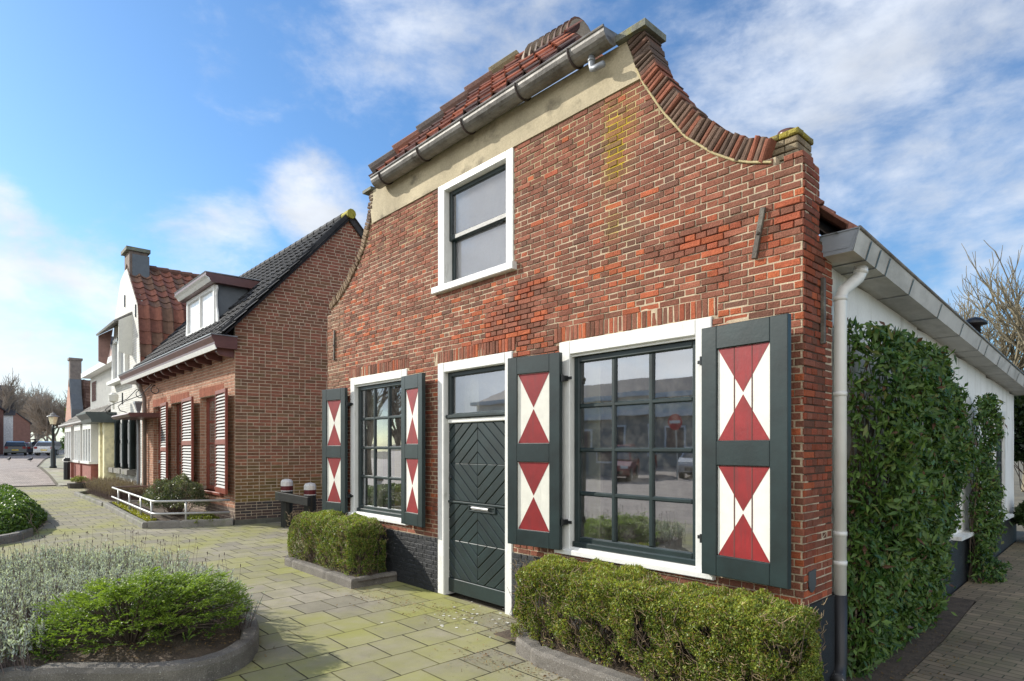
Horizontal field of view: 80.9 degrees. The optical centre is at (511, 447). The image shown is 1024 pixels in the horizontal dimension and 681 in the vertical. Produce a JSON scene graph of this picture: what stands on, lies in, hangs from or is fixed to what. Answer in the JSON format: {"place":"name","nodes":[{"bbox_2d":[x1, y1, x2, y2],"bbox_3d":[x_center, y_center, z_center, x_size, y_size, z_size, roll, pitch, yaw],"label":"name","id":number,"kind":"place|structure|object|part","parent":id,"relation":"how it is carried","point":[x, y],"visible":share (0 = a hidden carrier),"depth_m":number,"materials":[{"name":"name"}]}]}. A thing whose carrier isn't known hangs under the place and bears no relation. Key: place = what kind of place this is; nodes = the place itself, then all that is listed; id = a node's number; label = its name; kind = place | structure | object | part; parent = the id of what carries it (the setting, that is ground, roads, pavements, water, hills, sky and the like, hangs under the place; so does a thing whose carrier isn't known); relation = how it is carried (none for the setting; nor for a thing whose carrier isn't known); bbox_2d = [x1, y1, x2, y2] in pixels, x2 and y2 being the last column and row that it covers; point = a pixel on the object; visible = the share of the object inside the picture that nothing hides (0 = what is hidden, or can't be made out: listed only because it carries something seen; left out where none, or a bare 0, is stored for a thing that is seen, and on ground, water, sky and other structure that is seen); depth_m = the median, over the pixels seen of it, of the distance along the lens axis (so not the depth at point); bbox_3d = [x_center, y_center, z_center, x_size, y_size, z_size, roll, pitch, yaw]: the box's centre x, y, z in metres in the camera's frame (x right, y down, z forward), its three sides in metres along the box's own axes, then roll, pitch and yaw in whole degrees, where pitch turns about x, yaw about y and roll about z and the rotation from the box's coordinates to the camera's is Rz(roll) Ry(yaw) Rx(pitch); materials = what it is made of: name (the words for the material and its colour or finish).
{"place":"outdoors","nodes":[
{"label":"outdoors","id":0,"kind":"place"},
{"bbox_2d":[0,453,63,485],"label":"road","id":1,"kind":"structure","parent":0,"point":[18,469],"depth_m":30.87,"materials":[{"name":"brick"}]},
{"bbox_2d":[4,441,26,455],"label":"parked car","id":2,"kind":"object","parent":1,"relation":"on","point":[15,446],"visible":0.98,"depth_m":60.49,"materials":[{"name":"black paint"}]},
{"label":"windows","id":3,"kind":"part","parent":2,"relation":"part of","materials":[{"name":"black glass"}]},
{"bbox_2d":[0,367,38,413],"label":"bare tree","id":4,"kind":"object","parent":1,"relation":"on","point":[8,392],"visible":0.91,"depth_m":79.05,"materials":[{"name":"brown plant"}]},
{"bbox_2d":[14,390,55,440],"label":"bare tree","id":5,"kind":"object","parent":1,"relation":"on","point":[24,416],"visible":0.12,"depth_m":130.78,"materials":[{"name":"brown plant"}]},
{"bbox_2d":[27,442,46,454],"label":"parked car","id":6,"kind":"object","parent":1,"relation":"on","point":[30,449],"visible":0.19,"depth_m":67.80,"materials":[{"name":"grey paint"}]},
{"bbox_2d":[18,385,66,440],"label":"bare tree","id":7,"kind":"object","parent":1,"relation":"on","point":[42,411],"visible":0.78,"depth_m":119.29,"materials":[{"name":"brown plant"}]},
{"bbox_2d":[33,441,64,455],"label":"parked car","id":8,"kind":"object","parent":1,"relation":"on","point":[39,447],"visible":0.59,"depth_m":60.21,"materials":[{"name":"silver metal"}]},
{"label":"windows","id":9,"kind":"part","parent":8,"relation":"part of","materials":[{"name":"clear glass"}]},
{"bbox_2d":[40,454,76,484],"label":"pavement","id":10,"kind":"structure","parent":0,"point":[56,474],"depth_m":31.93,"materials":[{"name":"beige stone"}]},
{"bbox_2d":[47,412,58,467],"bbox_3d":[-25.232,-0.421,33.000,0.580,3.133,0.580,0,0,-43],"label":"street lamp","id":11,"kind":"object","parent":10,"relation":"on","point":[53,417],"visible":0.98,"depth_m":32.91,"materials":[{"name":"black metal"}]},
{"bbox_2d":[59,436,64,450],"bbox_3d":[-26.198,-0.344,36.544,2.321,2.891,3.117,0,0,-43],"label":"clipped evergreen","id":12,"kind":"object","parent":10,"relation":"on","point":[62,444],"visible":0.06,"depth_m":35.81,"materials":[{"name":"green plant"}]},
{"bbox_2d":[63,458,69,479],"bbox_3d":[-20.026,0.963,27.000,0.250,1.000,0.256,0,0,-43],"label":"litter bin","id":13,"kind":"object","parent":10,"relation":"on","point":[66,468],"visible":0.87,"depth_m":26.91,"materials":[{"name":"black metal"}]},
{"bbox_2d":[0,486,571,680],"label":"pavement","id":14,"kind":"structure","parent":0,"point":[344,640],"depth_m":5.75,"materials":[{"name":"beige stone"}]},
{"bbox_2d":[0,527,32,544],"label":"bed kerb","id":15,"kind":"structure","parent":14,"relation":"on","point":[25,533],"depth_m":10.24,"materials":[{"name":"concrete"}]},
{"bbox_2d":[67,475,88,488],"bbox_3d":[-17.129,1.348,23.796,0.820,0.519,0.818,0,0,4],"label":"potted plant","id":16,"kind":"object","parent":14,"relation":"on","point":[78,484],"visible":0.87,"depth_m":23.52,"materials":[{"name":"green plant"}]},
{"bbox_2d":[74,490,103,505],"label":"bed kerb","id":17,"kind":"structure","parent":14,"relation":"on","point":[81,494],"depth_m":18.23,"materials":[{"name":"concrete"}]},
{"bbox_2d":[82,476,151,500],"bbox_3d":[-12.650,1.238,19.099,1.248,0.566,5.274,0,0,-43],"label":"heather","id":18,"kind":"object","parent":14,"relation":"on","point":[100,486],"visible":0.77,"depth_m":18.00,"materials":[{"name":"brown plant"}]},
{"bbox_2d":[103,500,147,528],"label":"bed kerb","id":19,"kind":"structure","parent":14,"relation":"on","point":[131,518],"depth_m":13.49,"materials":[{"name":"concrete"}]},
{"bbox_2d":[112,501,156,520],"bbox_3d":[-8.899,1.460,14.040,0.200,0.071,5.220,0,0,-40],"label":"moss","id":20,"kind":"object","parent":19,"relation":"on","point":[145,517],"visible":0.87,"depth_m":13.54,"materials":[{"name":"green plant"}]},
{"bbox_2d":[0,574,258,680],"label":"planter kerb","id":21,"kind":"structure","parent":14,"relation":"on","point":[237,655],"depth_m":4.00,"materials":[{"name":"grey concrete"}]},
{"bbox_2d":[0,570,241,668],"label":"soil bed","id":22,"kind":"object","parent":21,"relation":"in","point":[191,648],"visible":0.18,"depth_m":4.34,"materials":[{"name":"brown soil"}]},
{"bbox_2d":[1,563,255,662],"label":"juniper","id":23,"kind":"object","parent":22,"relation":"on","point":[153,620],"visible":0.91,"depth_m":4.45,"materials":[{"name":"green plant"}]},
{"bbox_2d":[0,525,264,674],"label":"lavender","id":24,"kind":"object","parent":22,"relation":"on","point":[75,570],"visible":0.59,"depth_m":5.67,"materials":[{"name":"green plant"}]},
{"bbox_2d":[148,518,232,528],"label":"bed kerb","id":25,"kind":"structure","parent":14,"relation":"on","point":[187,523],"depth_m":12.09,"materials":[{"name":"concrete"}]},
{"bbox_2d":[124,502,223,520],"bbox_3d":[-8.374,1.507,14.293,1.300,0.027,6.240,0,0,-43],"label":"soil bed","id":26,"kind":"object","parent":25,"relation":"in","point":[160,509],"visible":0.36,"depth_m":13.83,"materials":[{"name":"brown soil"}]},
{"bbox_2d":[111,485,229,520],"bbox_3d":[-8.394,1.329,14.248,1.290,0.543,6.325,0,0,-43],"label":"tubular rail","id":27,"kind":"object","parent":26,"relation":"on","point":[150,512],"visible":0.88,"depth_m":12.27,"materials":[{"name":"white metal"}]},
{"bbox_2d":[141,472,210,516],"bbox_3d":[-7.423,1.079,13.254,1.411,1.060,1.957,0,0,-43],"label":"pieris shrub","id":28,"kind":"object","parent":26,"relation":"on","point":[173,490],"visible":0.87,"depth_m":12.95,"materials":[{"name":"green plant"}]},
{"bbox_2d":[187,511,219,522],"bbox_3d":[-6.448,1.464,12.495,0.679,0.290,0.914,0,0,-43],"label":"ground plant","id":29,"kind":"object","parent":26,"relation":"on","point":[202,516],"visible":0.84,"depth_m":12.36,"materials":[{"name":"green plant"}]},
{"bbox_2d":[105,208,363,524],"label":"brick house","id":30,"kind":"structure","parent":14,"relation":"on","point":[236,418],"depth_m":13.31,"materials":[{"name":"brick"}]},
{"bbox_2d":[159,408,165,480],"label":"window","id":31,"kind":"structure","parent":30,"relation":"in","point":[159,408],"depth_m":17.67,"materials":[{"name":"red paint"}]},
{"bbox_2d":[177,402,188,488],"bbox_3d":[-8.547,-0.065,15.578,0.250,2.230,1.800,0,0,-43],"label":"window","id":32,"kind":"structure","parent":30,"relation":"in","point":[178,405],"depth_m":16.15,"materials":[{"name":"red paint"}]},
{"bbox_2d":[201,396,223,495],"bbox_3d":[-6.765,-0.065,13.649,0.250,2.230,1.769,0,0,-43],"label":"window","id":33,"kind":"structure","parent":30,"relation":"in","point":[210,401],"depth_m":14.11,"materials":[{"name":"red paint"}]},
{"bbox_2d":[275,479,315,527],"bbox_3d":[-4.243,1.117,11.957,0.973,0.967,0.499,0,0,27],"label":"timber barrier","id":34,"kind":"object","parent":14,"relation":"on","point":[286,497],"visible":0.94,"depth_m":11.93,"materials":[{"name":"black wood"}]},
{"bbox_2d":[285,551,396,588],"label":"kerb","id":35,"kind":"structure","parent":14,"relation":"on","point":[344,580],"depth_m":7.14,"materials":[{"name":"grey concrete"}]},
{"bbox_2d":[282,555,397,581],"bbox_3d":[-2.292,1.514,7.822,0.550,0.031,2.200,0,0,-43],"label":"soil bed","id":36,"kind":"object","parent":35,"relation":"in","point":[360,573],"visible":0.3,"depth_m":7.31,"materials":[{"name":"brown soil"}]},
{"bbox_2d":[286,509,388,576],"bbox_3d":[-2.312,1.183,7.777,0.670,0.743,1.997,0,0,-43],"label":"box hedge","id":37,"kind":"object","parent":36,"relation":"on","point":[313,538],"visible":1,"depth_m":7.31,"materials":[{"name":"green plant"}]},
{"bbox_2d":[381,601,508,627],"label":"fallen leaves","id":38,"kind":"object","parent":14,"relation":"on","point":[463,618],"visible":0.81,"depth_m":5.58,"materials":[{"name":"beige plant"}]},
{"bbox_2d":[28,510,1006,680],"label":"leaf litter","id":39,"kind":"object","parent":14,"relation":"on","point":[434,648],"visible":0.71,"depth_m":4.50,"materials":[{"name":"brown plant"}]},
{"bbox_2d":[516,612,642,680],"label":"kerb","id":40,"kind":"structure","parent":14,"relation":"on","point":[559,663],"depth_m":4.21,"materials":[{"name":"grey concrete"}]},
{"bbox_2d":[494,628,746,680],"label":"soil bed","id":41,"kind":"object","parent":40,"relation":"in","point":[506,634],"visible":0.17,"depth_m":4.36,"materials":[{"name":"brown soil"}]},
{"bbox_2d":[507,553,827,680],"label":"box hedge","id":42,"kind":"object","parent":41,"relation":"on","point":[773,618],"visible":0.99,"depth_m":3.83,"materials":[{"name":"green plant"}]},
{"bbox_2d":[0,0,1023,441],"label":"sky","id":43,"kind":"structure","parent":0,"point":[216,136],"materials":[{"name":"blue"}]},
{"bbox_2d":[14,454,1023,680],"bbox_3d":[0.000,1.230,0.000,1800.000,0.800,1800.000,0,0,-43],"label":"ground","id":44,"kind":"structure","parent":0,"point":[1018,496],"depth_m":18.16,"materials":[{"name":"grey concrete"}]},
{"bbox_2d":[0,407,5,454],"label":"brick house","id":45,"kind":"structure","parent":44,"relation":"on","point":[2,411],"depth_m":68.99,"materials":[{"name":"brown brick"}]},
{"bbox_2d":[0,385,15,453],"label":"white house","id":46,"kind":"structure","parent":44,"relation":"on","point":[8,426],"depth_m":79.07,"materials":[{"name":"paint"}]},
{"bbox_2d":[13,413,31,441],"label":"brick house","id":47,"kind":"structure","parent":44,"relation":"on","point":[21,427],"depth_m":94.58,"materials":[{"name":"red brick"}]},
{"bbox_2d":[15,383,58,441],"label":"bare tree","id":48,"kind":"object","parent":44,"relation":"on","point":[35,435],"visible":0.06,"depth_m":140.32,"materials":[{"name":"brown plant"}]},
{"bbox_2d":[14,384,59,442],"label":"bare tree","id":49,"kind":"object","parent":44,"relation":"on","point":[36,396],"visible":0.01,"depth_m":148.24,"materials":[{"name":"brown plant"}]},
{"bbox_2d":[31,381,55,440],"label":"bare tree","id":50,"kind":"object","parent":44,"relation":"on","point":[46,439],"depth_m":150.72,"materials":[{"name":"brown plant"}]},
{"bbox_2d":[52,392,66,432],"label":"bare tree","id":51,"kind":"object","parent":44,"relation":"on","point":[63,412],"visible":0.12,"depth_m":120.00,"materials":[{"name":"brown plant"}]},
{"bbox_2d":[65,357,90,426],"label":"gable house","id":52,"kind":"structure","parent":44,"relation":"on","point":[79,396],"depth_m":31.86,"materials":[{"name":"pink brick"}]},
{"bbox_2d":[58,355,111,481],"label":"house","id":53,"kind":"structure","parent":44,"relation":"on","point":[81,446],"depth_m":25.90,"materials":[{"name":"white paint"}]},
{"bbox_2d":[62,426,73,461],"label":"bay window","id":54,"kind":"structure","parent":53,"relation":"in","point":[69,431],"depth_m":28.39,"materials":[{"name":"white paint"}]},
{"bbox_2d":[72,424,81,462],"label":"bay window","id":55,"kind":"structure","parent":53,"relation":"in","point":[77,428],"depth_m":26.20,"materials":[{"name":"white paint"}]},
{"bbox_2d":[80,424,97,463],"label":"bay window","id":56,"kind":"structure","parent":53,"relation":"in","point":[89,432],"depth_m":23.85,"materials":[{"name":"white paint"}]},
{"bbox_2d":[108,336,113,356],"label":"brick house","id":57,"kind":"structure","parent":44,"relation":"on","point":[110,349],"depth_m":45.59,"materials":[{"name":"white paint"}]},
{"bbox_2d":[76,245,232,485],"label":"white house","id":58,"kind":"structure","parent":44,"relation":"on","point":[150,316],"depth_m":20.16,"materials":[{"name":"paint"}]},
{"bbox_2d":[108,420,119,472],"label":"window","id":59,"kind":"structure","parent":58,"relation":"in","point":[116,422],"depth_m":20.90,"materials":[{"name":"black glass"}]},
{"bbox_2d":[106,337,127,385],"bbox_3d":[-13.738,-3.050,20.938,0.300,1.600,2.609,0,0,-43],"label":"upper window","id":60,"kind":"structure","parent":58,"relation":"in","point":[119,360],"depth_m":20.98,"materials":[{"name":"white paint"}]},
{"bbox_2d":[113,420,127,473],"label":"window","id":61,"kind":"structure","parent":58,"relation":"in","point":[123,423],"depth_m":19.99,"materials":[{"name":"white paint"}]},
{"bbox_2d":[121,420,135,474],"bbox_3d":[-12.403,-0.065,19.493,0.300,1.870,1.272,0,0,-43],"label":"window","id":62,"kind":"structure","parent":58,"relation":"in","point":[131,424],"depth_m":19.18,"materials":[{"name":"white paint"}]},
{"bbox_2d":[322,16,1023,680],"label":"brick house","id":63,"kind":"structure","parent":44,"relation":"on","point":[602,306],"depth_m":5.21,"materials":[{"name":"brick"}]},
{"bbox_2d":[347,369,407,525],"bbox_3d":[-1.606,-0.009,7.652,0.340,1.842,1.440,0,0,-43],"label":"window","id":64,"kind":"structure","parent":63,"relation":"in","point":[375,383],"depth_m":7.93,"materials":[{"name":"white paint"}]},
{"bbox_2d":[431,147,516,294],"bbox_3d":[-0.370,-2.272,6.194,0.205,1.175,1.320,0,0,-43],"label":"window","id":65,"kind":"structure","parent":63,"relation":"in","point":[481,248],"depth_m":6.27,"materials":[{"name":"white paint"}]},
{"bbox_2d":[448,421,504,606],"bbox_3d":[-0.346,0.651,6.205,0.084,1.828,0.985,0,0,-43],"label":"door","id":66,"kind":"structure","parent":63,"relation":"in","point":[476,501],"depth_m":6.20,"materials":[{"name":"green paint"}]},
{"bbox_2d":[554,316,715,579],"bbox_3d":[0.973,0.001,4.800,0.258,1.842,1.510,0,0,-43],"label":"window","id":67,"kind":"structure","parent":63,"relation":"in","point":[581,358],"depth_m":4.90,"materials":[{"name":"white paint"}]},
{"bbox_2d":[833,316,983,680],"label":"climbing shrub","id":68,"kind":"object","parent":63,"relation":"attached to","point":[895,599],"visible":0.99,"depth_m":4.25,"materials":[{"name":"green plant"}]},
{"bbox_2d":[966,393,1012,583],"bbox_3d":[5.552,0.490,6.960,0.853,2.272,0.446,0,0,-43],"label":"climbing shrub","id":69,"kind":"object","parent":63,"relation":"attached to","point":[984,527],"visible":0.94,"depth_m":6.85,"materials":[{"name":"green plant"}]},
{"bbox_2d":[993,410,1005,512],"bbox_3d":[6.822,0.220,8.442,0.820,1.480,0.080,0,0,-43],"label":"window","id":70,"kind":"structure","parent":63,"relation":"in","point":[1001,463],"depth_m":8.65,"materials":[{"name":"white paint"}]},
{"bbox_2d":[947,299,1023,370],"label":"bare tree","id":71,"kind":"object","parent":44,"relation":"on","point":[970,309],"visible":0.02,"depth_m":26.58,"materials":[{"name":"brown plant"}]},
{"bbox_2d":[950,240,1023,372],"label":"bare tree","id":72,"kind":"object","parent":44,"relation":"on","point":[1014,356],"visible":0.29,"depth_m":21.09,"materials":[{"name":"brown plant"}]},
{"bbox_2d":[961,243,1023,491],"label":"bare tree","id":73,"kind":"object","parent":44,"relation":"on","point":[1015,327],"visible":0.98,"depth_m":19.47,"materials":[{"name":"brown plant"}]},
{"bbox_2d":[1012,500,1023,527],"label":"leafy bush","id":74,"kind":"object","parent":44,"relation":"on","point":[1018,517],"visible":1,"depth_m":8.85,"materials":[{"name":"green plant"}]},
{"bbox_2d":[1014,395,1023,491],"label":"dark hedge","id":75,"kind":"object","parent":44,"relation":"on","point":[1018,428],"visible":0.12,"depth_m":10.51,"materials":[{"name":"green plant"}]},
{"bbox_2d":[846,596,974,680],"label":"alley soil","id":76,"kind":"structure","parent":0,"point":[923,643],"depth_m":4.79,"materials":[{"name":"brown soil"}]},
{"bbox_2d":[902,555,1023,680],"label":"alley path","id":77,"kind":"structure","parent":0,"point":[994,616],"depth_m":4.87,"materials":[{"name":"brick"}]},
{"bbox_2d":[951,535,1023,600],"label":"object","id":78,"kind":"structure","parent":0,"point":[1013,554],"depth_m":6.79,"materials":[{"name":"concrete"}]},
{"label":"soil bed","id":79,"kind":"structure","parent":0,"visible":0},
{"bbox_2d":[0,483,47,534],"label":"ground cover shrub","id":80,"kind":"object","parent":79,"relation":"on","point":[20,510],"visible":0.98,"depth_m":11.67,"materials":[{"name":"green plant"}]}
]}

